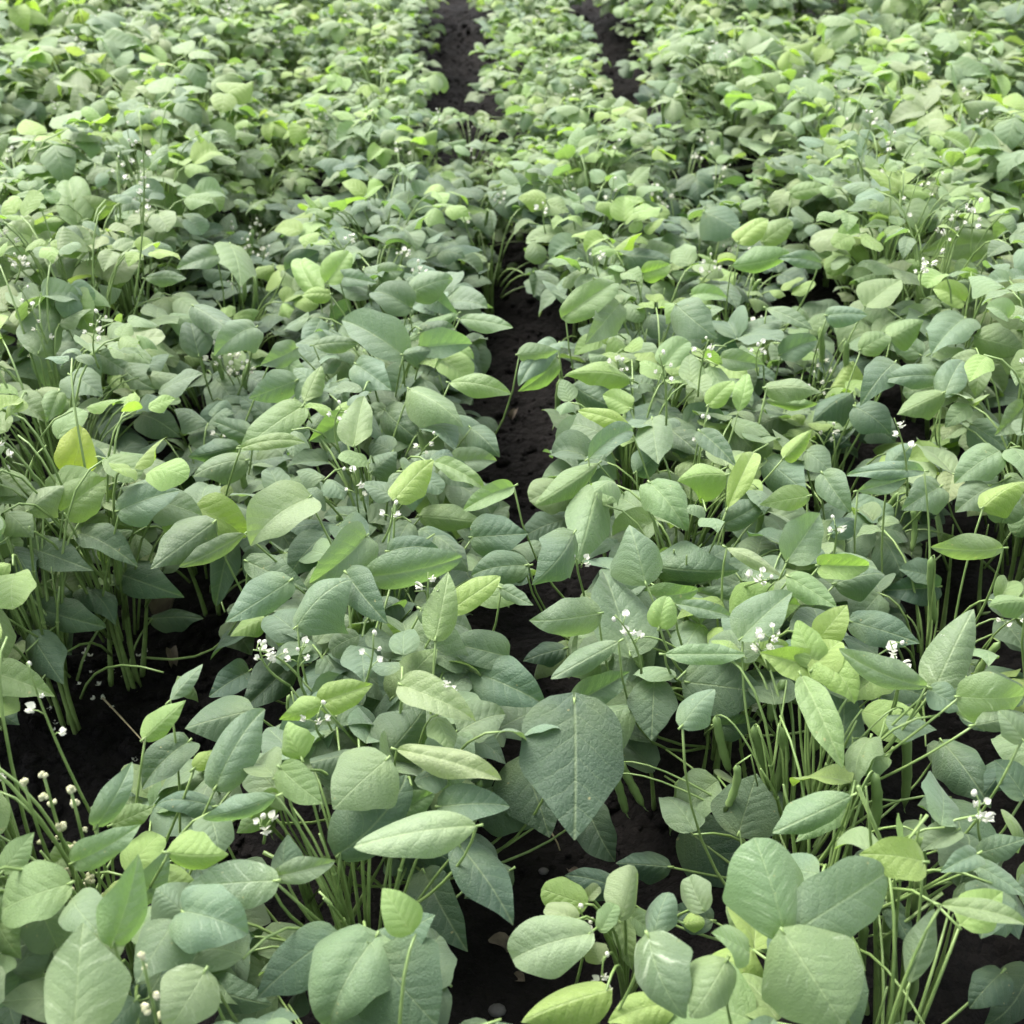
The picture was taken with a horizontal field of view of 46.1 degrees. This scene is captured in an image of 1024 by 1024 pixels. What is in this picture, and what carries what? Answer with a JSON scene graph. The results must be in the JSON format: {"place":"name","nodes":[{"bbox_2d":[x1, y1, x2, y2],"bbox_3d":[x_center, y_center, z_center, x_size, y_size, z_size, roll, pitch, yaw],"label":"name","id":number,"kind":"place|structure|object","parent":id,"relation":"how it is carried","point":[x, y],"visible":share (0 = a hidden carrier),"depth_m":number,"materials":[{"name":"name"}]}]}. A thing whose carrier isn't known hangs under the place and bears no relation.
{"place":"outdoors","nodes":[
{"label":"outdoors","id":0,"kind":"place"},
{"bbox_2d":[0,0,1023,1023],"bbox_3d":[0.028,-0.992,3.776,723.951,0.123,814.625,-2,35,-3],"label":"soil","id":1,"kind":"structure","parent":0,"point":[489,966],"depth_m":1.91,"materials":[{"name":"black soil"}]},
{"bbox_2d":[0,516,105,730],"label":"bean plant","id":2,"kind":"object","parent":1,"relation":"on","point":[76,616],"visible":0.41,"depth_m":1.73,"materials":[{"name":"green plant"}]},
{"bbox_2d":[0,110,112,313],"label":"bean plant","id":3,"kind":"object","parent":1,"relation":"on","point":[56,157],"visible":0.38,"depth_m":2.77,"materials":[{"name":"green plant"}]},
{"bbox_2d":[0,394,145,658],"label":"bean plant","id":4,"kind":"object","parent":1,"relation":"on","point":[64,423],"visible":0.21,"depth_m":1.82,"materials":[{"name":"green plant"}]},
{"bbox_2d":[0,15,177,195],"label":"bean plant","id":5,"kind":"object","parent":1,"relation":"on","point":[115,45],"visible":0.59,"depth_m":3.46,"materials":[{"name":"green plant"}]},
{"bbox_2d":[0,226,181,478],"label":"bean plant","id":6,"kind":"object","parent":1,"relation":"on","point":[42,324],"visible":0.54,"depth_m":2.13,"materials":[{"name":"green plant"}]},
{"bbox_2d":[0,441,197,734],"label":"bean plant","id":7,"kind":"object","parent":1,"relation":"on","point":[77,496],"visible":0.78,"depth_m":1.72,"materials":[{"name":"green plant"}]},
{"bbox_2d":[0,309,202,626],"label":"bean plant","id":8,"kind":"object","parent":1,"relation":"on","point":[55,403],"visible":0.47,"depth_m":1.99,"materials":[{"name":"green plant"}]},
{"bbox_2d":[0,180,203,442],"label":"bean plant","id":9,"kind":"object","parent":1,"relation":"on","point":[106,258],"visible":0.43,"depth_m":2.34,"materials":[{"name":"green plant"}]},
{"bbox_2d":[0,190,214,443],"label":"bean plant","id":10,"kind":"object","parent":1,"relation":"on","point":[120,270],"visible":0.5,"depth_m":2.29,"materials":[{"name":"green plant"}]},
{"bbox_2d":[0,625,217,1023],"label":"bean plant","id":11,"kind":"object","parent":1,"relation":"on","point":[55,931],"visible":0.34,"depth_m":1.31,"materials":[{"name":"green plant"}]},
{"bbox_2d":[39,0,179,110],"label":"bean plant","id":12,"kind":"object","parent":1,"relation":"on","point":[78,21],"visible":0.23,"depth_m":3.79,"materials":[{"name":"green plant"}]},
{"bbox_2d":[1,145,227,369],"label":"bean plant","id":13,"kind":"object","parent":1,"relation":"on","point":[75,201],"visible":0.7,"depth_m":2.59,"materials":[{"name":"green plant"}]},
{"bbox_2d":[15,76,213,276],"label":"bean plant","id":14,"kind":"object","parent":1,"relation":"on","point":[190,112],"visible":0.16,"depth_m":3.05,"materials":[{"name":"green plant"}]},
{"bbox_2d":[54,40,224,179],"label":"bean plant","id":15,"kind":"object","parent":1,"relation":"on","point":[196,74],"visible":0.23,"depth_m":3.30,"materials":[{"name":"green plant"}]},
{"bbox_2d":[0,661,298,1023],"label":"bean plant","id":16,"kind":"object","parent":1,"relation":"on","point":[87,978],"visible":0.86,"depth_m":1.18,"materials":[{"name":"green plant"}]},
{"bbox_2d":[62,86,236,294],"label":"bean plant","id":17,"kind":"object","parent":1,"relation":"on","point":[93,120],"visible":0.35,"depth_m":2.83,"materials":[{"name":"green plant"}]},
{"bbox_2d":[0,348,307,690],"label":"bean plant","id":18,"kind":"object","parent":1,"relation":"on","point":[156,496],"visible":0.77,"depth_m":1.79,"materials":[{"name":"green plant"}]},
{"bbox_2d":[32,129,276,334],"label":"bean plant","id":19,"kind":"object","parent":1,"relation":"on","point":[163,224],"visible":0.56,"depth_m":2.75,"materials":[{"name":"green plant"}]},
{"bbox_2d":[77,81,276,260],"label":"bean plant","id":20,"kind":"object","parent":1,"relation":"on","point":[231,96],"visible":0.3,"depth_m":3.10,"materials":[{"name":"green plant"}]},
{"bbox_2d":[102,305,273,412],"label":"bean plant","id":21,"kind":"object","parent":1,"relation":"on","point":[220,388],"visible":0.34,"depth_m":2.40,"materials":[{"name":"green plant"}]},
{"bbox_2d":[49,417,333,654],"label":"bean plant","id":22,"kind":"object","parent":1,"relation":"on","point":[225,462],"visible":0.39,"depth_m":1.93,"materials":[{"name":"green plant"}]},
{"bbox_2d":[100,134,303,489],"bbox_3d":[-0.602,-0.353,2.267,0.436,0.773,0.463,29,44,34],"label":"bean plant","id":23,"kind":"object","parent":1,"relation":"on","point":[196,338],"visible":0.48,"depth_m":2.23,"materials":[{"name":"green plant"}]},
{"bbox_2d":[128,30,286,147],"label":"bean plant","id":24,"kind":"object","parent":1,"relation":"on","point":[249,72],"visible":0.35,"depth_m":3.79,"materials":[{"name":"green plant"}]},
{"bbox_2d":[115,359,312,572],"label":"bean plant","id":25,"kind":"object","parent":1,"relation":"on","point":[192,422],"visible":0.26,"depth_m":2.15,"materials":[{"name":"green plant"}]},
{"bbox_2d":[166,0,296,110],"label":"bean plant","id":26,"kind":"object","parent":1,"relation":"on","point":[237,29],"visible":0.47,"depth_m":4.08,"materials":[{"name":"green plant"}]},
{"bbox_2d":[177,92,288,224],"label":"bean plant","id":27,"kind":"object","parent":1,"relation":"on","point":[279,128],"visible":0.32,"depth_m":3.35,"materials":[{"name":"green plant"}]},
{"bbox_2d":[186,213,300,351],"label":"bean plant","id":28,"kind":"object","parent":1,"relation":"on","point":[271,275],"visible":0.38,"depth_m":2.81,"materials":[{"name":"green plant"}]},
{"bbox_2d":[168,241,330,393],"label":"bean plant","id":29,"kind":"object","parent":1,"relation":"on","point":[236,260],"visible":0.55,"depth_m":2.58,"materials":[{"name":"green plant"}]},
{"bbox_2d":[192,145,318,282],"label":"bean plant","id":30,"kind":"object","parent":1,"relation":"on","point":[296,184],"visible":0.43,"depth_m":3.18,"materials":[{"name":"green plant"}]},
{"bbox_2d":[156,691,513,1023],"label":"bean plant","id":31,"kind":"object","parent":1,"relation":"on","point":[339,971],"visible":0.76,"depth_m":1.28,"materials":[{"name":"green plant"}]},
{"bbox_2d":[141,547,543,879],"bbox_3d":[-0.218,0.250,1.624,0.512,0.463,0.495,-2,35,-3],"label":"bean plant","id":32,"kind":"object","parent":1,"relation":"on","point":[316,614],"visible":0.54,"depth_m":1.53,"materials":[{"name":"green plant"}]},
{"bbox_2d":[150,460,535,738],"bbox_3d":[-0.191,0.167,1.742,0.500,0.420,0.480,28,44,34],"label":"bean plant","id":33,"kind":"object","parent":1,"relation":"on","point":[280,508],"visible":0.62,"depth_m":1.66,"materials":[{"name":"green plant"}]},
{"bbox_2d":[293,6,419,123],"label":"bean plant","id":34,"kind":"object","parent":1,"relation":"on","point":[392,29],"visible":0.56,"depth_m":4.04,"materials":[{"name":"green plant"}]},
{"bbox_2d":[282,98,436,238],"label":"bean plant","id":35,"kind":"object","parent":1,"relation":"on","point":[381,157],"visible":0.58,"depth_m":3.18,"materials":[{"name":"green plant"}]},
{"bbox_2d":[238,366,510,556],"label":"bean plant","id":36,"kind":"object","parent":1,"relation":"on","point":[429,410],"visible":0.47,"depth_m":1.99,"materials":[{"name":"green plant"}]},
{"bbox_2d":[211,396,541,658],"bbox_3d":[-0.185,0.025,1.930,0.483,0.445,0.491,4,35,6],"label":"bean plant","id":37,"kind":"object","parent":1,"relation":"on","point":[453,522],"visible":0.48,"depth_m":1.85,"materials":[{"name":"green plant"}]},
{"bbox_2d":[284,164,468,317],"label":"bean plant","id":38,"kind":"object","parent":1,"relation":"on","point":[324,207],"visible":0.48,"depth_m":2.72,"materials":[{"name":"green plant"}]},
{"bbox_2d":[274,218,485,351],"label":"bean plant","id":39,"kind":"object","parent":1,"relation":"on","point":[306,230],"visible":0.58,"depth_m":2.60,"materials":[{"name":"green plant"}]},
{"bbox_2d":[281,161,491,292],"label":"bean plant","id":40,"kind":"object","parent":1,"relation":"on","point":[358,189],"visible":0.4,"depth_m":2.83,"materials":[{"name":"green plant"}]},
{"bbox_2d":[284,250,493,457],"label":"bean plant","id":41,"kind":"object","parent":1,"relation":"on","point":[334,268],"visible":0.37,"depth_m":2.30,"materials":[{"name":"green plant"}]},
{"bbox_2d":[325,55,462,159],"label":"bean plant","id":42,"kind":"object","parent":1,"relation":"on","point":[438,81],"visible":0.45,"depth_m":3.50,"materials":[{"name":"green plant"}]},
{"bbox_2d":[311,123,483,280],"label":"bean plant","id":43,"kind":"object","parent":1,"relation":"on","point":[330,166],"visible":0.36,"depth_m":3.04,"materials":[{"name":"green plant"}]},
{"bbox_2d":[322,98,485,231],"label":"bean plant","id":44,"kind":"object","parent":1,"relation":"on","point":[457,146],"visible":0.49,"depth_m":3.20,"materials":[{"name":"green plant"}]},
{"bbox_2d":[261,280,557,516],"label":"bean plant","id":45,"kind":"object","parent":1,"relation":"on","point":[443,348],"visible":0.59,"depth_m":2.12,"materials":[{"name":"green plant"}]},
{"bbox_2d":[324,246,497,455],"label":"bean plant","id":46,"kind":"object","parent":1,"relation":"on","point":[461,297],"visible":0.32,"depth_m":2.37,"materials":[{"name":"green plant"}]},
{"bbox_2d":[151,882,692,1023],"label":"bean plant","id":47,"kind":"object","parent":1,"relation":"on","point":[422,966],"visible":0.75,"depth_m":1.14,"materials":[{"name":"green plant"}]},
{"bbox_2d":[243,572,629,951],"bbox_3d":[-0.103,0.316,1.540,0.503,0.460,0.455,7,36,10],"label":"bean plant","id":48,"kind":"object","parent":1,"relation":"on","point":[565,767],"visible":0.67,"depth_m":1.38,"materials":[{"name":"green plant"}]},
{"bbox_2d":[385,175,520,270],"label":"bean plant","id":49,"kind":"object","parent":1,"relation":"on","point":[499,200],"visible":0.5,"depth_m":3.10,"materials":[{"name":"green plant"}]},
{"bbox_2d":[400,205,572,314],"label":"bean plant","id":50,"kind":"object","parent":1,"relation":"on","point":[488,289],"visible":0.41,"depth_m":3.00,"materials":[{"name":"green plant"}]},
{"bbox_2d":[464,4,601,102],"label":"bean plant","id":51,"kind":"object","parent":1,"relation":"on","point":[494,48],"visible":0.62,"depth_m":4.22,"materials":[{"name":"green plant"}]},
{"bbox_2d":[472,46,598,143],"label":"bean plant","id":52,"kind":"object","parent":1,"relation":"on","point":[497,75],"visible":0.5,"depth_m":3.79,"materials":[{"name":"green plant"}]},
{"bbox_2d":[488,59,607,167],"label":"bean plant","id":53,"kind":"object","parent":1,"relation":"on","point":[558,85],"visible":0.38,"depth_m":3.62,"materials":[{"name":"green plant"}]},
{"bbox_2d":[505,89,652,186],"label":"bean plant","id":54,"kind":"object","parent":1,"relation":"on","point":[622,106],"visible":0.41,"depth_m":3.35,"materials":[{"name":"green plant"}]},
{"bbox_2d":[499,164,664,342],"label":"bean plant","id":55,"kind":"object","parent":1,"relation":"on","point":[536,253],"visible":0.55,"depth_m":2.71,"materials":[{"name":"green plant"}]},
{"bbox_2d":[505,117,669,236],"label":"bean plant","id":56,"kind":"object","parent":1,"relation":"on","point":[567,151],"visible":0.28,"depth_m":3.05,"materials":[{"name":"green plant"}]},
{"bbox_2d":[501,121,681,237],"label":"bean plant","id":57,"kind":"object","parent":1,"relation":"on","point":[532,155],"visible":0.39,"depth_m":3.14,"materials":[{"name":"green plant"}]},
{"bbox_2d":[505,127,686,281],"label":"bean plant","id":58,"kind":"object","parent":1,"relation":"on","point":[578,138],"visible":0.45,"depth_m":2.82,"materials":[{"name":"green plant"}]},
{"bbox_2d":[507,865,711,1023],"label":"plant","id":59,"kind":"object","parent":1,"relation":"on","point":[556,940],"visible":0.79,"depth_m":1.27,"materials":[{"name":"green plant"}]},
{"bbox_2d":[526,197,718,363],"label":"bean plant","id":60,"kind":"object","parent":1,"relation":"on","point":[626,212],"visible":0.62,"depth_m":2.59,"materials":[{"name":"green plant"}]},
{"bbox_2d":[524,336,724,549],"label":"bean plant","id":61,"kind":"object","parent":1,"relation":"on","point":[657,439],"visible":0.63,"depth_m":2.03,"materials":[{"name":"green plant"}]},
{"bbox_2d":[551,230,773,404],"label":"bean plant","id":62,"kind":"object","parent":1,"relation":"on","point":[683,255],"visible":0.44,"depth_m":2.46,"materials":[{"name":"green plant"}]},
{"bbox_2d":[558,251,774,468],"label":"bean plant","id":63,"kind":"object","parent":1,"relation":"on","point":[691,317],"visible":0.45,"depth_m":2.22,"materials":[{"name":"green plant"}]},
{"bbox_2d":[517,278,816,502],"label":"bean plant","id":64,"kind":"object","parent":1,"relation":"on","point":[585,301],"visible":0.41,"depth_m":2.19,"materials":[{"name":"green plant"}]},
{"bbox_2d":[463,421,876,693],"bbox_3d":[0.256,0.108,1.828,0.486,0.420,0.585,29,44,34],"label":"bean plant","id":65,"kind":"object","parent":1,"relation":"on","point":[646,509],"visible":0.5,"depth_m":1.73,"materials":[{"name":"green plant"}]},
{"bbox_2d":[534,350,832,640],"bbox_3d":[0.281,0.001,1.903,0.508,0.495,0.470,-2,35,-3],"label":"bean plant","id":66,"kind":"object","parent":1,"relation":"on","point":[786,466],"visible":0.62,"depth_m":1.92,"materials":[{"name":"green plant"}]},
{"bbox_2d":[609,169,761,283],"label":"bean plant","id":67,"kind":"object","parent":1,"relation":"on","point":[736,203],"visible":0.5,"depth_m":3.05,"materials":[{"name":"green plant"}]},
{"bbox_2d":[628,129,746,238],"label":"bean plant","id":68,"kind":"object","parent":1,"relation":"on","point":[693,189],"visible":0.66,"depth_m":3.29,"materials":[{"name":"green plant"}]},
{"bbox_2d":[629,0,764,109],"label":"bean plant","id":69,"kind":"object","parent":1,"relation":"on","point":[657,8],"visible":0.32,"depth_m":4.19,"materials":[{"name":"green plant"}]},
{"bbox_2d":[529,512,925,810],"bbox_3d":[0.260,0.217,1.681,0.539,0.444,0.379,-16,38,-21],"label":"bean plant","id":70,"kind":"object","parent":1,"relation":"on","point":[625,624],"visible":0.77,"depth_m":1.58,"materials":[{"name":"green plant"}]},
{"bbox_2d":[652,206,804,311],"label":"bean plant","id":71,"kind":"object","parent":1,"relation":"on","point":[719,226],"visible":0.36,"depth_m":2.79,"materials":[{"name":"green plant"}]},
{"bbox_2d":[646,22,826,181],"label":"bean plant","id":72,"kind":"object","parent":1,"relation":"on","point":[761,41],"visible":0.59,"depth_m":3.54,"materials":[{"name":"green plant"}]},
{"bbox_2d":[669,37,813,172],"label":"bean plant","id":73,"kind":"object","parent":1,"relation":"on","point":[722,48],"visible":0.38,"depth_m":3.69,"materials":[{"name":"green plant"}]},
{"bbox_2d":[665,181,824,341],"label":"bean plant","id":74,"kind":"object","parent":1,"relation":"on","point":[795,278],"visible":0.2,"depth_m":2.71,"materials":[{"name":"green plant"}]},
{"bbox_2d":[673,218,839,401],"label":"bean plant","id":75,"kind":"object","parent":1,"relation":"on","point":[771,236],"visible":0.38,"depth_m":2.47,"materials":[{"name":"green plant"}]},
{"bbox_2d":[565,676,1023,1023],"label":"bean plant","id":76,"kind":"object","parent":1,"relation":"on","point":[751,812],"visible":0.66,"depth_m":1.36,"materials":[{"name":"green plant"}]},
{"bbox_2d":[701,278,902,458],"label":"bean plant","id":77,"kind":"object","parent":1,"relation":"on","point":[828,373],"visible":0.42,"depth_m":2.25,"materials":[{"name":"green plant"}]},
{"bbox_2d":[713,56,919,231],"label":"bean plant","id":78,"kind":"object","parent":1,"relation":"on","point":[757,103],"visible":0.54,"depth_m":3.19,"materials":[{"name":"green plant"}]},
{"bbox_2d":[749,138,886,288],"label":"bean plant","id":79,"kind":"object","parent":1,"relation":"on","point":[779,200],"visible":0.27,"depth_m":2.98,"materials":[{"name":"green plant"}]},
{"bbox_2d":[615,589,1023,927],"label":"bean plant","id":80,"kind":"object","parent":1,"relation":"on","point":[806,657],"visible":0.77,"depth_m":1.48,"materials":[{"name":"green plant"}]},
{"bbox_2d":[737,77,944,271],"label":"bean plant","id":81,"kind":"object","parent":1,"relation":"on","point":[857,132],"visible":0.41,"depth_m":3.02,"materials":[{"name":"green plant"}]},
{"bbox_2d":[667,826,1023,1023],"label":"bean plant","id":82,"kind":"object","parent":1,"relation":"on","point":[813,972],"visible":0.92,"depth_m":1.17,"materials":[{"name":"green plant"}]},
{"bbox_2d":[729,359,966,652],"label":"bean plant","id":83,"kind":"object","parent":1,"relation":"on","point":[831,483],"visible":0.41,"depth_m":1.93,"materials":[{"name":"green plant"}]},
{"bbox_2d":[749,319,952,559],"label":"bean plant","id":84,"kind":"object","parent":1,"relation":"on","point":[865,415],"visible":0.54,"depth_m":2.11,"materials":[{"name":"green plant"}]},
{"bbox_2d":[770,109,981,306],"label":"bean plant","id":85,"kind":"object","parent":1,"relation":"on","point":[857,253],"visible":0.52,"depth_m":2.80,"materials":[{"name":"green plant"}]},
{"bbox_2d":[811,12,948,146],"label":"bean plant","id":86,"kind":"object","parent":1,"relation":"on","point":[840,30],"visible":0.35,"depth_m":3.70,"materials":[{"name":"green plant"}]},
{"bbox_2d":[783,110,985,364],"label":"bean plant","id":87,"kind":"object","parent":1,"relation":"on","point":[954,157],"visible":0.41,"depth_m":2.60,"materials":[{"name":"green plant"}]},
{"bbox_2d":[760,418,1023,761],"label":"bean plant","id":88,"kind":"object","parent":1,"relation":"on","point":[919,585],"visible":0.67,"depth_m":1.76,"materials":[{"name":"green plant"}]},
{"bbox_2d":[779,155,1018,398],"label":"bean plant","id":89,"kind":"object","parent":1,"relation":"on","point":[846,236],"visible":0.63,"depth_m":2.45,"materials":[{"name":"green plant"}]},
{"bbox_2d":[827,0,990,64],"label":"bean plant","id":90,"kind":"object","parent":1,"relation":"on","point":[889,11],"visible":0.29,"depth_m":4.14,"materials":[{"name":"green plant"}]},
{"bbox_2d":[829,45,1010,175],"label":"bean plant","id":91,"kind":"object","parent":1,"relation":"on","point":[966,65],"visible":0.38,"depth_m":3.38,"materials":[{"name":"green plant"}]},
{"bbox_2d":[829,179,1023,422],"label":"bean plant","id":92,"kind":"object","parent":1,"relation":"on","point":[971,245],"visible":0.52,"depth_m":2.40,"materials":[{"name":"green plant"}]},
{"bbox_2d":[834,257,1023,471],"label":"bean plant","id":93,"kind":"object","parent":1,"relation":"on","point":[1001,338],"visible":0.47,"depth_m":2.19,"materials":[{"name":"green plant"}]},
{"bbox_2d":[859,85,1023,274],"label":"bean plant","id":94,"kind":"object","parent":1,"relation":"on","point":[940,116],"visible":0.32,"depth_m":3.06,"materials":[{"name":"green plant"}]},
{"bbox_2d":[873,260,1023,542],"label":"bean plant","id":95,"kind":"object","parent":1,"relation":"on","point":[912,379],"visible":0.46,"depth_m":2.04,"materials":[{"name":"green plant"}]},
{"bbox_2d":[883,0,1023,112],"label":"bean plant","id":96,"kind":"object","parent":1,"relation":"on","point":[936,18],"visible":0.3,"depth_m":3.88,"materials":[{"name":"green plant"}]},
{"bbox_2d":[897,354,1023,631],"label":"bean plant","id":97,"kind":"object","parent":1,"relation":"on","point":[979,467],"visible":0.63,"depth_m":1.94,"materials":[{"name":"green plant"}]},
{"bbox_2d":[897,28,1023,119],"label":"bean plant","id":98,"kind":"object","parent":1,"relation":"on","point":[956,44],"visible":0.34,"depth_m":3.69,"materials":[{"name":"green plant"}]},
{"bbox_2d":[924,132,1023,304],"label":"bean plant","id":99,"kind":"object","parent":1,"relation":"on","point":[1002,159],"visible":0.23,"depth_m":2.86,"materials":[{"name":"green plant"}]},
{"bbox_2d":[971,595,1023,900],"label":"bean plant","id":100,"kind":"object","parent":1,"relation":"on","point":[1009,606],"visible":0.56,"depth_m":1.54,"materials":[{"name":"green plant"}]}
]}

